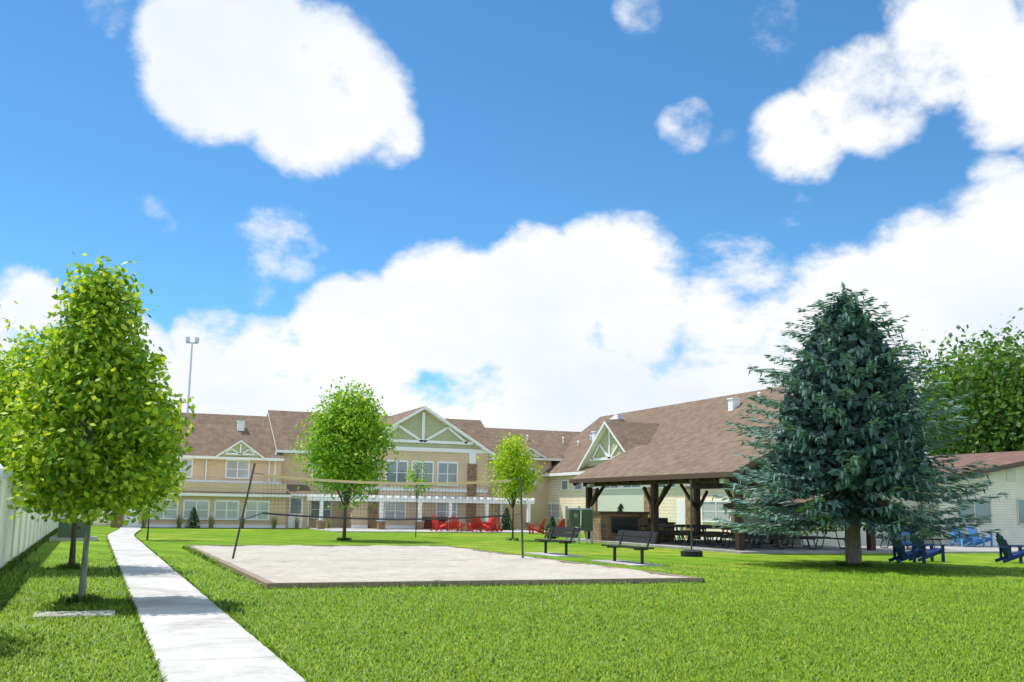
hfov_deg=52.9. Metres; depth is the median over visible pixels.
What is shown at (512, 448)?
tree
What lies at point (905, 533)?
chair
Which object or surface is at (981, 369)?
tree
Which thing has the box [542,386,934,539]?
building
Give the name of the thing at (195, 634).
path
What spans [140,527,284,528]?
mulch bed
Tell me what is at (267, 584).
court edging
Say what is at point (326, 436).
tree
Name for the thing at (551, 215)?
sky
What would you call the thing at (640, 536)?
park benches
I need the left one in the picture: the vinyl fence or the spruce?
the vinyl fence
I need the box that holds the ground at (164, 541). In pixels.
[0,526,1023,681]
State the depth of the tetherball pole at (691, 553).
34.23 m
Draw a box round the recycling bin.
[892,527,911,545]
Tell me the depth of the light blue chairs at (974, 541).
47.32 m
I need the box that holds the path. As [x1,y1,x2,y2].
[107,527,304,681]
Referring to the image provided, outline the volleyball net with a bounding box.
[232,463,523,558]
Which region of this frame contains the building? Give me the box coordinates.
[111,406,580,532]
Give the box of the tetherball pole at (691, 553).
[681,480,702,556]
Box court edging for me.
[187,545,702,588]
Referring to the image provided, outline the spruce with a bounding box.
[708,282,1007,565]
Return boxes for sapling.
[402,456,433,536]
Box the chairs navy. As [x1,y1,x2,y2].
[888,532,1023,562]
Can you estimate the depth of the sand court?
25.51 m
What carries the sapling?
on the ground at (164, 541)
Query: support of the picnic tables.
in the pavilion
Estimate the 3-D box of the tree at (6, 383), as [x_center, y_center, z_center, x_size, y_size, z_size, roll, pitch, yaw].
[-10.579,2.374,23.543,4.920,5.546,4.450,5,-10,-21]
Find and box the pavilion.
[568,432,1023,553]
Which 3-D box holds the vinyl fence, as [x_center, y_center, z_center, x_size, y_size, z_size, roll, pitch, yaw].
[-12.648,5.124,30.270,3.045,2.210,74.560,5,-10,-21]
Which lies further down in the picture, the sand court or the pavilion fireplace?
the sand court
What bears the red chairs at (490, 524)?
on the ground at (164, 541)
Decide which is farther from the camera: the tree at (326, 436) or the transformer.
the tree at (326, 436)
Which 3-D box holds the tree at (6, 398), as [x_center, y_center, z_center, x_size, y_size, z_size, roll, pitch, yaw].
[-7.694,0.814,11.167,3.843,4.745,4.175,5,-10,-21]
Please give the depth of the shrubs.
62.21 m
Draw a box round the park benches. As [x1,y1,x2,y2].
[524,526,664,565]
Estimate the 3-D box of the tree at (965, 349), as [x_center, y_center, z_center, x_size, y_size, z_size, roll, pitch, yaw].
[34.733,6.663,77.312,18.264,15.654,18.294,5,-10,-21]
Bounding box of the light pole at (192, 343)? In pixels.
[186,337,198,412]
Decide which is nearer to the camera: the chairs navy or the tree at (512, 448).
the chairs navy
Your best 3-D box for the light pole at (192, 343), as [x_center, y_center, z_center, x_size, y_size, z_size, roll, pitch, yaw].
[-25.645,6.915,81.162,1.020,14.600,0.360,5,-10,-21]
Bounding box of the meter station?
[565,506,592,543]
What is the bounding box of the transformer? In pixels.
[49,516,96,540]
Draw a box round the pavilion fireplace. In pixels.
[593,511,675,540]
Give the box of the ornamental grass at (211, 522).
[141,513,685,537]
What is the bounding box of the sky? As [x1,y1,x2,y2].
[0,0,1023,472]
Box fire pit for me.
[454,523,473,530]
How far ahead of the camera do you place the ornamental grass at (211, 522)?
63.60 m
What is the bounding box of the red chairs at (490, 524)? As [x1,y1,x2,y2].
[430,515,585,533]
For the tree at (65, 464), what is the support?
on the ground at (164, 541)
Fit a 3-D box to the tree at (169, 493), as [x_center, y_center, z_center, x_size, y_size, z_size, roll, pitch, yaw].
[-14.938,6.203,42.568,2.876,3.955,2.659,5,-10,-21]
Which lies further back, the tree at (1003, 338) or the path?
the tree at (1003, 338)
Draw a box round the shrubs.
[185,504,624,538]
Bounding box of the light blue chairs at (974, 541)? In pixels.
[950,525,994,546]
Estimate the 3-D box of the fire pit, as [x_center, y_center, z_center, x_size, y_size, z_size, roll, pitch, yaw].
[-3.013,11.645,64.363,1.240,0.450,1.209,5,-10,-21]
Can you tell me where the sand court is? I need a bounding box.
[193,545,681,582]
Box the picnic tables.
[615,524,949,548]
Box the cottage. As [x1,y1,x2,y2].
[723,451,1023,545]
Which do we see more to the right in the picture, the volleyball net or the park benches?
the park benches
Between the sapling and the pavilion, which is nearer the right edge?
the pavilion
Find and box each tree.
[0,250,195,599]
[0,301,17,403]
[0,322,139,565]
[144,461,187,539]
[289,376,402,538]
[477,431,546,537]
[882,327,1023,454]
[894,308,1023,455]
[927,334,1023,451]
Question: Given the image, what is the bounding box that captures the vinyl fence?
[0,464,111,567]

